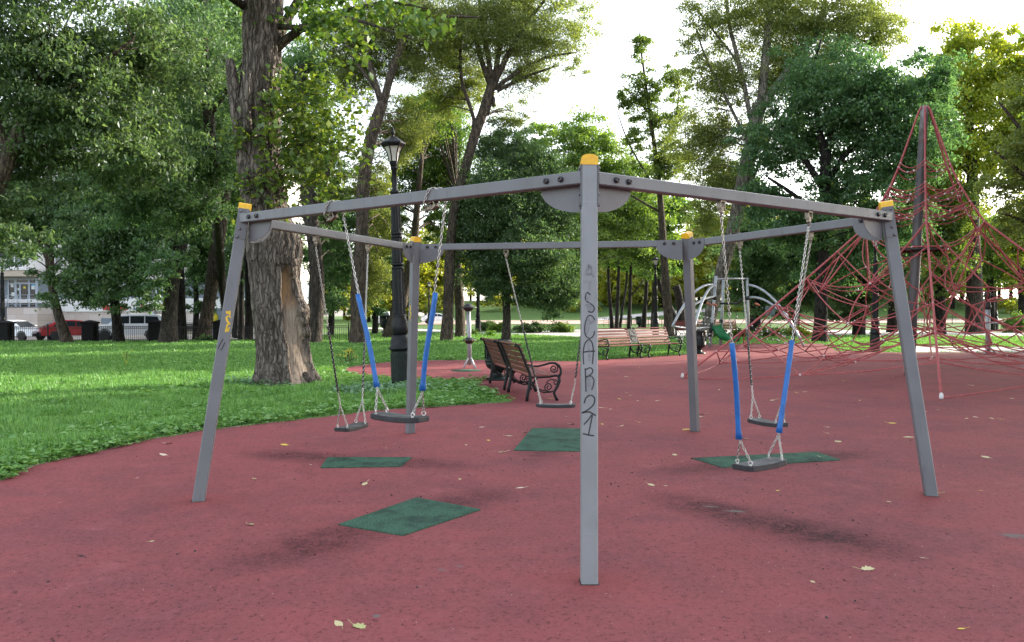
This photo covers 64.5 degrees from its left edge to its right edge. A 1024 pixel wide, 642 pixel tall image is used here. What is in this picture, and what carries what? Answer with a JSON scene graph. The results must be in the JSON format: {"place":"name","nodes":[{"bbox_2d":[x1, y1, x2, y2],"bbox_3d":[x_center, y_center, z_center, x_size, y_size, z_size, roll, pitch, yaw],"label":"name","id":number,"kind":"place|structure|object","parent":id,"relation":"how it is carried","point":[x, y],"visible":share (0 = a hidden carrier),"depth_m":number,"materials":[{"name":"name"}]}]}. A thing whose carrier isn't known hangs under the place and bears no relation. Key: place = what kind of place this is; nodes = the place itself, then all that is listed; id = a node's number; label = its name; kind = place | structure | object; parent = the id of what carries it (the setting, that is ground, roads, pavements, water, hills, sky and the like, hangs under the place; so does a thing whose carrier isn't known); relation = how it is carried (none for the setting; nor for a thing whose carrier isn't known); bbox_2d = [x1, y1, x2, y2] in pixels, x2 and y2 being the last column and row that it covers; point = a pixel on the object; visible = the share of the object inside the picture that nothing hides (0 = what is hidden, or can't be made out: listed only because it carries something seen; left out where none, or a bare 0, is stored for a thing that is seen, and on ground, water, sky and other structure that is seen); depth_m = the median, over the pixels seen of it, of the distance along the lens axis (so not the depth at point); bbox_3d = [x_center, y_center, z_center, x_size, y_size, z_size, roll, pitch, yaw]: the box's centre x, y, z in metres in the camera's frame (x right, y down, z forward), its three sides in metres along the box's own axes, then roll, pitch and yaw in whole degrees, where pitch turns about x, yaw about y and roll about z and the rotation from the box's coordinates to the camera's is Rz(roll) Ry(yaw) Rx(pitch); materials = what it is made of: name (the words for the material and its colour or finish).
{"place":"outdoors","nodes":[
{"label":"outdoors","id":0,"kind":"place"},
{"bbox_2d":[15,333,326,340],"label":"street","id":1,"kind":"structure","parent":0,"point":[79,337],"depth_m":63.47,"materials":[{"name":"grey asphalt"}]},
{"bbox_2d":[8,320,45,340],"bbox_3d":[-34.880,0.653,57.010,4.575,1.450,2.010,0,1,14],"label":"parked car","id":2,"kind":"object","parent":1,"relation":"on","point":[32,332],"visible":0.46,"depth_m":56.14,"materials":[{"name":"white metal"}]},
{"bbox_2d":[38,320,82,340],"bbox_3d":[-31.244,0.629,58.008,4.575,1.450,2.010,-1,1,-38],"label":"parked car","id":3,"kind":"object","parent":1,"relation":"on","point":[73,331],"visible":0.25,"depth_m":57.11,"materials":[{"name":"red metal"}]},
{"bbox_2d":[99,314,160,340],"bbox_3d":[-26.381,0.428,56.003,4.985,1.860,2.180,0,1,-20],"label":"parked car","id":4,"kind":"object","parent":1,"relation":"on","point":[134,319],"visible":0.32,"depth_m":55.35,"materials":[{"name":"silver metal"}]},
{"bbox_2d":[379,315,389,331],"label":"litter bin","id":5,"kind":"object","parent":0,"point":[384,320],"visible":0.63,"depth_m":65.61,"materials":[{"name":"black metal"}]},
{"bbox_2d":[1,363,1017,641],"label":"fallen leaves","id":6,"kind":"object","parent":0,"point":[523,519],"visible":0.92,"depth_m":6.55,"materials":[{"name":"brown plant"}]},
{"bbox_2d":[0,299,1023,470],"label":"ground","id":7,"kind":"structure","parent":0,"point":[489,312],"depth_m":130.29,"materials":[{"name":"green plant"}]},
{"bbox_2d":[0,251,5,320],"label":"street lamp","id":8,"kind":"object","parent":7,"relation":"on","point":[2,304],"visible":0.59,"depth_m":48.89,"materials":[{"name":"black metal"}]},
{"bbox_2d":[0,320,15,341],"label":"fence pillar","id":9,"kind":"structure","parent":7,"relation":"on","point":[5,330],"depth_m":45.88,"materials":[{"name":"black plastic"}]},
{"bbox_2d":[0,208,83,265],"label":"tree","id":10,"kind":"object","parent":7,"relation":"on","point":[20,256],"visible":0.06,"depth_m":59.45,"materials":[{"name":"green plant"}]},
{"bbox_2d":[11,324,80,341],"bbox_3d":[-26.408,0.672,46.209,4.182,1.060,0.080,0,1,0],"label":"iron fence","id":11,"kind":"object","parent":7,"relation":"on","point":[24,328],"visible":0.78,"depth_m":46.20,"materials":[{"name":"black metal"}]},
{"bbox_2d":[0,167,162,342],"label":"tree","id":12,"kind":"object","parent":7,"relation":"on","point":[80,268],"visible":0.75,"depth_m":41.35,"materials":[{"name":"green plant"}]},
{"bbox_2d":[80,320,99,341],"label":"fence pillar","id":13,"kind":"structure","parent":7,"relation":"on","point":[88,327],"depth_m":45.88,"materials":[{"name":"black plastic"}]},
{"bbox_2d":[0,0,241,265],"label":"tree","id":14,"kind":"object","parent":7,"relation":"on","point":[51,83],"visible":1,"depth_m":22.17,"materials":[{"name":"green plant"}]},
{"bbox_2d":[96,323,147,340],"bbox_3d":[-22.116,0.657,46.209,3.122,1.060,0.080,0,1,0],"label":"iron fence","id":15,"kind":"object","parent":7,"relation":"on","point":[134,328],"visible":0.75,"depth_m":46.20,"materials":[{"name":"black metal"}]},
{"bbox_2d":[58,159,202,341],"bbox_3d":[-20.414,-3.902,43.594,12.562,10.595,6.428,0,1,39],"label":"tree","id":16,"kind":"object","parent":7,"relation":"on","point":[146,250],"visible":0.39,"depth_m":41.08,"materials":[{"name":"green plant"}]},
{"bbox_2d":[146,320,160,341],"bbox_3d":[-20.235,0.570,46.208,0.780,1.280,0.780,0,1,0],"label":"trash can","id":17,"kind":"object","parent":7,"relation":"on","point":[153,329],"depth_m":45.88,"materials":[{"name":"black plastic"}]},
{"bbox_2d":[0,108,308,332],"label":"restaurant building","id":18,"kind":"structure","parent":7,"relation":"on","point":[18,286],"depth_m":77.97,"materials":[{"name":"stone"}]},
{"bbox_2d":[8,279,37,306],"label":"window","id":19,"kind":"structure","parent":18,"relation":"in","point":[21,287],"depth_m":78.01,"materials":[{"name":"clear glass"}]},
{"bbox_2d":[72,0,241,309],"bbox_3d":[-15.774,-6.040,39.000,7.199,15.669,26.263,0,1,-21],"label":"tree","id":20,"kind":"object","parent":7,"relation":"on","point":[219,23],"visible":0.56,"depth_m":30.49,"materials":[{"name":"green plant"}]},
{"bbox_2d":[82,0,241,342],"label":"tree","id":21,"kind":"object","parent":7,"relation":"on","point":[168,332],"visible":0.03,"depth_m":43.42,"materials":[{"name":"green plant"}]},
{"bbox_2d":[114,158,238,338],"bbox_3d":[-21.063,-5.545,50.697,8.824,13.735,6.388,0,1,0],"label":"tree","id":22,"kind":"object","parent":7,"relation":"on","point":[182,322],"visible":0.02,"depth_m":48.55,"materials":[{"name":"green plant"}]},
{"bbox_2d":[178,326,212,339],"bbox_3d":[-18.404,0.643,46.209,3.021,1.060,0.080,0,1,0],"label":"iron fence","id":23,"kind":"object","parent":7,"relation":"on","point":[192,328],"visible":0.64,"depth_m":46.20,"materials":[{"name":"black metal"}]},
{"bbox_2d":[184,225,233,338],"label":"tree","id":24,"kind":"object","parent":7,"relation":"on","point":[194,275],"visible":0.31,"depth_m":52.39,"materials":[{"name":"green plant"}]},
{"bbox_2d":[211,320,220,339],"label":"fence pillar","id":25,"kind":"structure","parent":7,"relation":"on","point":[216,325],"depth_m":45.88,"materials":[{"name":"black plastic"}]},
{"bbox_2d":[224,230,238,337],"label":"tree","id":26,"kind":"object","parent":7,"relation":"on","point":[235,330],"visible":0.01,"depth_m":60.87,"materials":[{"name":"black plant"}]},
{"bbox_2d":[218,230,244,336],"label":"tree","id":27,"kind":"object","parent":7,"relation":"on","point":[228,254],"visible":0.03,"depth_m":62.01,"materials":[{"name":"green plant"}]},
{"bbox_2d":[224,208,244,338],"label":"tree","id":28,"kind":"object","parent":7,"relation":"on","point":[241,320],"visible":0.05,"depth_m":57.85,"materials":[{"name":"black plant"}]},
{"bbox_2d":[192,50,286,338],"bbox_3d":[-17.502,-8.651,50.660,7.088,20.165,7.995,0,1,0],"label":"tree","id":29,"kind":"object","parent":7,"relation":"on","point":[209,300],"visible":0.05,"depth_m":48.67,"materials":[{"name":"brown plant"}]},
{"bbox_2d":[231,201,253,338],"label":"tree","id":30,"kind":"object","parent":7,"relation":"on","point":[248,316],"visible":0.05,"depth_m":54.76,"materials":[{"name":"black plant"}]},
{"bbox_2d":[0,360,510,480],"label":"kerb edging","id":31,"kind":"object","parent":7,"relation":"on","point":[252,424],"visible":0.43,"depth_m":11.53,"materials":[{"name":"grey concrete"}]},
{"bbox_2d":[281,30,355,342],"bbox_3d":[-11.851,-7.737,48.147,6.349,18.473,10.724,0,1,0],"label":"tree","id":32,"kind":"object","parent":7,"relation":"on","point":[330,261],"visible":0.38,"depth_m":45.54,"materials":[{"name":"green plant"}]},
{"bbox_2d":[296,198,355,334],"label":"tree","id":33,"kind":"object","parent":7,"relation":"on","point":[350,221],"visible":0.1,"depth_m":57.62,"materials":[{"name":"green plant"}]},
{"bbox_2d":[195,0,461,387],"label":"poplar tree","id":34,"kind":"object","parent":7,"relation":"on","point":[280,308],"visible":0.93,"depth_m":17.49,"materials":[{"name":"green plant"}]},
{"bbox_2d":[190,375,470,394],"bbox_3d":[-3.928,1.310,16.967,6.690,0.173,2.723,0,1,25],"label":"ground elder","id":35,"kind":"object","parent":7,"relation":"on","point":[367,387],"visible":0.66,"depth_m":16.20,"materials":[{"name":"green plant"}]},
{"bbox_2d":[322,323,348,339],"bbox_3d":[-10.943,0.617,46.209,3.400,1.060,0.080,0,1,0],"label":"iron fence","id":36,"kind":"object","parent":7,"relation":"on","point":[337,327],"visible":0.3,"depth_m":46.20,"materials":[{"name":"black metal"}]},
{"bbox_2d":[336,348,357,363],"bbox_3d":[-5.010,1.074,24.837,0.547,0.546,0.892,-1,1,-33],"label":"flowering weed","id":37,"kind":"object","parent":7,"relation":"on","point":[348,357],"visible":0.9,"depth_m":24.85,"materials":[{"name":"green plant"}]},
{"bbox_2d":[347,194,412,333],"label":"tree","id":38,"kind":"object","parent":7,"relation":"on","point":[378,312],"visible":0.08,"depth_m":59.78,"materials":[{"name":"green plant"}]},
{"bbox_2d":[302,0,478,342],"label":"tree","id":39,"kind":"object","parent":7,"relation":"on","point":[408,56],"visible":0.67,"depth_m":43.64,"materials":[{"name":"green plant"}]},
{"bbox_2d":[380,127,407,383],"bbox_3d":[-2.424,-1.291,17.183,0.530,5.620,0.510,-2,1,-12],"label":"street lamp","id":40,"kind":"object","parent":7,"relation":"on","point":[393,145],"visible":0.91,"depth_m":17.07,"materials":[{"name":"black metal"}]},
{"bbox_2d":[369,73,484,337],"bbox_3d":[-6.147,-7.843,54.959,7.140,18.430,8.963,-1,1,-25],"label":"tree","id":41,"kind":"object","parent":7,"relation":"on","point":[416,175],"visible":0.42,"depth_m":53.38,"materials":[{"name":"green plant"}]},
{"bbox_2d":[406,93,481,336],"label":"tree","id":42,"kind":"object","parent":7,"relation":"on","point":[453,150],"visible":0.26,"depth_m":53.70,"materials":[{"name":"green plant"}]},
{"bbox_2d":[475,266,480,331],"bbox_3d":[-2.685,-1.811,63.984,0.510,5.620,0.530,0,1,33],"label":"street lamp","id":43,"kind":"object","parent":7,"relation":"on","point":[478,322],"visible":0.59,"depth_m":63.87,"materials":[{"name":"black metal"}]},
{"bbox_2d":[486,320,502,331],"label":"shrub","id":44,"kind":"object","parent":7,"relation":"on","point":[493,325],"visible":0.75,"depth_m":65.75,"materials":[{"name":"green plant"}]},
{"bbox_2d":[409,0,611,340],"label":"tree","id":45,"kind":"object","parent":7,"relation":"on","point":[522,33],"visible":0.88,"depth_m":45.23,"materials":[{"name":"green plant"}]},
{"bbox_2d":[0,344,1023,641],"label":"playground surface","id":46,"kind":"object","parent":7,"relation":"on","point":[108,532],"visible":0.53,"depth_m":6.08,"materials":[{"name":"red rubber"}]},
{"bbox_2d":[320,457,411,467],"bbox_3d":[-1.556,1.497,8.589,0.926,0.015,0.603,0,1,0],"label":"safety mat","id":47,"kind":"object","parent":46,"relation":"on","point":[348,462],"visible":1,"depth_m":8.56,"materials":[{"name":"green rubber"}]},
{"bbox_2d":[338,497,480,535],"bbox_3d":[-0.762,1.519,6.332,0.703,0.015,0.993,0,1,30],"label":"safety mat","id":48,"kind":"object","parent":46,"relation":"on","point":[410,516],"visible":1,"depth_m":6.28,"materials":[{"name":"green rubber"}]},
{"bbox_2d":[460,303,476,368],"bbox_3d":[-1.232,0.423,22.959,0.490,1.852,0.490,0,1,0],"label":"spinner pole","id":49,"kind":"object","parent":46,"relation":"on","point":[468,309],"visible":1,"depth_m":22.90,"materials":[{"name":"metal"}]},
{"bbox_2d":[484,339,511,380],"bbox_3d":[-0.330,0.908,19.044,0.648,0.940,0.648,0,1,0],"label":"litter bin","id":50,"kind":"object","parent":46,"relation":"on","point":[495,376],"visible":0.3,"depth_m":18.86,"materials":[{"name":"black metal"}]},
{"bbox_2d":[480,337,561,400],"bbox_3d":[0.090,0.894,16.286,0.875,1.050,3.790,0,1,-12],"label":"park bench","id":51,"kind":"object","parent":46,"relation":"on","point":[510,366],"visible":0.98,"depth_m":15.64,"materials":[{"name":"brown wood"}]},
{"bbox_2d":[514,428,579,451],"bbox_3d":[0.569,1.472,10.141,0.896,0.015,1.802,0,1,7],"label":"safety mat","id":52,"kind":"object","parent":46,"relation":"on","point":[553,439],"visible":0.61,"depth_m":9.97,"materials":[{"name":"green rubber"}]},
{"bbox_2d":[191,154,939,584],"bbox_3d":[0.469,0.286,7.766,6.406,2.712,6.139,0,1,0],"label":"swing set","id":53,"kind":"object","parent":46,"relation":"on","point":[589,190],"visible":0.99,"depth_m":6.89,"materials":[{"name":"metal"}]},
{"bbox_2d":[312,236,370,431],"bbox_3d":[-1.746,0.343,8.774,0.205,2.438,1.132,0,1,19],"label":"swing","id":54,"kind":"object","parent":53,"relation":"hanging from","point":[355,426],"visible":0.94,"depth_m":8.61,"materials":[{"name":"metal"}]},
{"bbox_2d":[323,187,446,422],"bbox_3d":[-0.985,0.320,6.122,1.233,2.538,0.184,0,1,37],"label":"swing","id":55,"kind":"object","parent":53,"relation":"hanging from","point":[386,416],"visible":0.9,"depth_m":5.92,"materials":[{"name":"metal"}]},
{"bbox_2d":[503,250,579,407],"bbox_3d":[0.458,0.319,10.193,1.132,2.438,0.184,0,1,8],"label":"swing","id":56,"kind":"object","parent":53,"relation":"hanging from","point":[540,404],"visible":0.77,"depth_m":10.18,"materials":[{"name":"metal"}]},
{"bbox_2d":[716,200,812,471],"bbox_3d":[1.918,0.359,6.104,1.132,2.438,0.184,-1,1,-37],"label":"swing","id":57,"kind":"object","parent":53,"relation":"hanging from","point":[765,463],"visible":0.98,"depth_m":5.98,"materials":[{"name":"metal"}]},
{"bbox_2d":[737,232,813,426],"bbox_3d":[2.688,0.330,8.538,0.190,2.438,1.132,0,1,-23],"label":"swing","id":58,"kind":"object","parent":53,"relation":"hanging from","point":[762,421],"visible":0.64,"depth_m":8.62,"materials":[{"name":"metal"}]},
{"bbox_2d":[598,327,681,359],"bbox_3d":[4.345,0.748,28.072,3.790,1.050,0.875,-1,1,-39],"label":"park bench","id":59,"kind":"object","parent":46,"relation":"on","point":[632,334],"visible":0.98,"depth_m":28.12,"materials":[{"name":"wood"}]},
{"bbox_2d":[696,330,706,353],"bbox_3d":[6.984,0.791,30.391,0.600,0.870,0.600,0,1,0],"label":"litter bin","id":60,"kind":"object","parent":46,"relation":"on","point":[701,338],"visible":0.63,"depth_m":30.15,"materials":[{"name":"black metal"}]},
{"bbox_2d":[671,276,804,346],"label":"climbing arches","id":61,"kind":"structure","parent":46,"relation":"on","point":[721,334],"depth_m":35.95,"materials":[{"name":"metal"}]},
{"bbox_2d":[691,452,839,467],"bbox_3d":[2.740,1.481,8.665,1.529,0.015,0.557,0,1,-13],"label":"safety mat","id":62,"kind":"object","parent":46,"relation":"on","point":[790,458],"visible":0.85,"depth_m":8.70,"materials":[{"name":"green rubber"}]},
{"bbox_2d":[681,105,1023,398],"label":"climbing net","id":63,"kind":"object","parent":46,"relation":"on","point":[916,248],"visible":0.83,"depth_m":19.62,"materials":[{"name":"red fabric"}]},
{"bbox_2d":[984,292,998,352],"bbox_3d":[17.566,0.067,29.936,0.731,2.290,0.296,0,1,0],"label":"exercise pole","id":64,"kind":"object","parent":46,"relation":"on","point":[987,309],"visible":0.63,"depth_m":29.89,"materials":[{"name":"metal"}]},
{"bbox_2d":[0,332,1023,480],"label":"grass","id":65,"kind":"structure","parent":7,"relation":"on","point":[20,423],"depth_m":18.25,"materials":[{"name":"green plant"}]},
{"bbox_2d":[433,114,599,338],"bbox_3d":[0.179,-5.416,45.647,9.888,13.357,8.177,0,1,0],"label":"tree","id":66,"kind":"object","parent":7,"relation":"on","point":[532,216],"visible":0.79,"depth_m":44.99,"materials":[{"name":"green plant"}]},
{"bbox_2d":[511,321,556,332],"bbox_3d":[1.718,0.460,62.047,3.592,1.041,2.668,0,1,0],"label":"shrub","id":67,"kind":"object","parent":7,"relation":"on","point":[534,326],"visible":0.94,"depth_m":61.80,"materials":[{"name":"green plant"}]},
{"bbox_2d":[547,321,575,332],"bbox_3d":[3.829,0.481,62.969,2.322,0.958,2.143,0,1,0],"label":"shrub","id":68,"kind":"object","parent":7,"relation":"on","point":[561,327],"visible":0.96,"depth_m":62.64,"materials":[{"name":"green plant"}]},
{"bbox_2d":[525,104,682,277],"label":"tree","id":69,"kind":"object","parent":7,"relation":"on","point":[629,216],"visible":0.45,"depth_m":65.67,"materials":[{"name":"green plant"}]},
{"bbox_2d":[601,248,628,327],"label":"tree","id":70,"kind":"object","parent":7,"relation":"on","point":[611,318],"visible":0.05,"depth_m":75.83,"materials":[{"name":"black plant"}]},
{"bbox_2d":[601,225,638,327],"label":"tree","id":71,"kind":"object","parent":7,"relation":"on","point":[616,324],"visible":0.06,"depth_m":73.84,"materials":[{"name":"black plant"}]},
{"bbox_2d":[610,258,640,327],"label":"tree","id":72,"kind":"object","parent":7,"relation":"on","point":[624,296],"visible":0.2,"depth_m":79.87,"materials":[{"name":"black plant"}]},
{"bbox_2d":[612,240,648,328],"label":"tree","id":73,"kind":"object","parent":7,"relation":"on","point":[629,300],"visible":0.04,"depth_m":74.84,"materials":[{"name":"black plant"}]},
{"bbox_2d":[641,202,650,327],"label":"tree","id":74,"kind":"object","parent":7,"relation":"on","point":[644,316],"depth_m":76.83,"materials":[{"name":"black plant"}]},
{"bbox_2d":[611,31,697,335],"bbox_3d":[9.316,-8.647,52.148,5.839,19.725,5.664,0,1,0],"label":"tree","id":75,"kind":"object","parent":7,"relation":"on","point":[644,100],"visible":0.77,"depth_m":51.72,"materials":[{"name":"green plant"}]},
{"bbox_2d":[652,254,658,334],"bbox_3d":[9.806,-1.761,55.484,0.530,5.620,0.510,-1,1,-37],"label":"street lamp","id":76,"kind":"object","parent":7,"relation":"on","point":[655,321],"visible":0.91,"depth_m":55.38,"materials":[{"name":"black metal"}]},
{"bbox_2d":[635,195,685,328],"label":"tree","id":77,"kind":"object","parent":7,"relation":"on","point":[676,235],"visible":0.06,"depth_m":71.63,"materials":[{"name":"green plant"}]},
{"bbox_2d":[636,182,699,320],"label":"tree","id":78,"kind":"object","parent":7,"relation":"on","point":[669,230],"visible":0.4,"depth_m":69.40,"materials":[{"name":"green plant"}]},
{"bbox_2d":[324,183,1023,321],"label":"wood","id":79,"kind":"object","parent":7,"relation":"on","point":[427,274],"visible":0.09,"depth_m":158.59,"materials":[{"name":"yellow plant"}]},
{"bbox_2d":[672,284,685,329],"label":"tree stump","id":80,"kind":"object","parent":7,"relation":"on","point":[677,291],"visible":0.6,"depth_m":67.68,"materials":[{"name":"black plant"}]},
{"bbox_2d":[663,258,701,326],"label":"tree","id":81,"kind":"object","parent":7,"relation":"on","point":[679,265],"visible":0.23,"depth_m":81.40,"materials":[{"name":"green plant"}]},
{"bbox_2d":[368,327,1022,337],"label":"footpath","id":82,"kind":"structure","parent":7,"relation":"on","point":[577,333],"depth_m":58.91,"materials":[{"name":"grey concrete"}]},
{"bbox_2d":[675,320,738,336],"bbox_3d":[11.922,0.492,49.799,3.790,1.050,0.875,0,1,2],"label":"park bench","id":83,"kind":"object","parent":7,"relation":"on","point":[727,325],"visible":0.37,"depth_m":50.00,"materials":[{"name":"brown wood"}]},
{"bbox_2d":[418,319,1003,324],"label":"gravel walk","id":84,"kind":"structure","parent":7,"relation":"on","point":[625,321],"depth_m":121.89,"materials":[{"name":"gravel"}]},
{"bbox_2d":[420,313,441,322],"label":"parked car","id":85,"kind":"object","parent":84,"relation":"on","point":[438,316],"visible":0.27,"depth_m":111.17,"materials":[{"name":"white metal"}]},
{"bbox_2d":[695,159,803,330],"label":"tree","id":86,"kind":"object","parent":7,"relation":"on","point":[757,265],"visible":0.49,"depth_m":55.26,"materials":[{"name":"green plant"}]},
{"bbox_2d":[756,325,789,336],"bbox_3d":[16.400,0.651,50.715,2.224,0.800,1.827,0,1,24],"label":"hedge bush","id":87,"kind":"object","parent":7,"relation":"on","point":[778,331],"visible":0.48,"depth_m":50.53,"materials":[{"name":"green plant"}]},
{"bbox_2d":[650,0,927,340],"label":"tree","id":88,"kind":"object","parent":7,"relation":"on","point":[725,73],"visible":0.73,"depth_m":43.83,"materials":[{"name":"green plant"}]},
{"bbox_2d":[783,325,812,335],"bbox_3d":[18.072,0.638,51.276,2.031,0.812,1.597,0,1,0],"label":"hedge bush","id":89,"kind":"object","parent":7,"relation":"on","point":[805,332],"visible":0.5,"depth_m":50.99,"materials":[{"name":"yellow plant"}]},
{"bbox_2d":[762,216,843,327],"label":"tree","id":90,"kind":"object","parent":7,"relation":"on","point":[807,303],"visible":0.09,"depth_m":57.25,"materials":[{"name":"green plant"}]},
{"bbox_2d":[718,30,980,342],"bbox_3d":[17.102,-6.894,41.583,13.202,16.278,8.102,0,1,0],"label":"tree","id":91,"kind":"object","parent":7,"relation":"on","point":[858,110],"visible":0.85,"depth_m":40.51,"materials":[{"name":"green plant"}]},
{"bbox_2d":[813,219,924,334],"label":"tree","id":92,"kind":"object","parent":7,"relation":"on","point":[845,308],"visible":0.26,"depth_m":53.55,"materials":[{"name":"green plant"}]},
{"bbox_2d":[869,241,880,351],"bbox_3d":[14.222,-1.135,31.790,0.439,4.833,0.456,0,1,38],"label":"street lamp","id":93,"kind":"object","parent":7,"relation":"on","point":[874,333],"visible":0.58,"depth_m":31.70,"materials":[{"name":"black metal"}]},
{"bbox_2d":[871,175,979,331],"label":"tree","id":94,"kind":"object","parent":7,"relation":"on","point":[891,321],"visible":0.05,"depth_m":59.62,"materials":[{"name":"green plant"}]},
{"bbox_2d":[903,174,994,333],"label":"tree","id":95,"kind":"object","parent":7,"relation":"on","point":[952,231],"visible":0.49,"depth_m":54.25,"materials":[{"name":"green plant"}]},
{"bbox_2d":[889,14,1023,333],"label":"tree","id":96,"kind":"object","parent":7,"relation":"on","point":[977,85],"visible":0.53,"depth_m":55.15,"materials":[{"name":"green plant"}]},
{"bbox_2d":[949,207,1023,329],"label":"tree","id":97,"kind":"object","parent":7,"relation":"on","point":[990,274],"visible":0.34,"depth_m":61.35,"materials":[{"name":"green plant"}]},
{"bbox_2d":[966,72,1023,249],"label":"tree","id":98,"kind":"object","parent":7,"relation":"on","point":[1014,160],"visible":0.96,"depth_m":30.90,"materials":[{"name":"green plant"}]},
{"bbox_2d":[990,222,1023,315],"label":"tree","id":99,"kind":"object","parent":7,"relation":"on","point":[1007,251],"visible":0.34,"depth_m":59.78,"materials":[{"name":"green plant"}]},
{"bbox_2d":[998,31,1023,128],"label":"tree","id":100,"kind":"object","parent":7,"relation":"on","point":[1020,36],"visible":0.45,"depth_m":37.48,"materials":[{"name":"green plant"}]},
{"bbox_2d":[1000,310,1023,332],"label":"shrub","id":101,"kind":"object","parent":7,"relation":"on","point":[1011,322],"visible":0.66,"depth_m":57.67,"materials":[{"name":"green plant"}]},
{"bbox_2d":[0,0,1023,315],"label":"sky","id":102,"kind":"structure","parent":0,"point":[624,19],"materials":[{"name":"white"}]},
{"bbox_2d":[598,307,762,319],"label":"slope path","id":103,"kind":"structure","parent":0,"point":[648,314],"depth_m":139.91,"materials":[{"name":"grey concrete"}]},
{"bbox_2d":[916,346,1023,351],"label":"concrete pad","id":104,"kind":"object","parent":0,"point":[927,349],"visible":0.4,"depth_m":33.06,"materials":[{"name":"concrete"}]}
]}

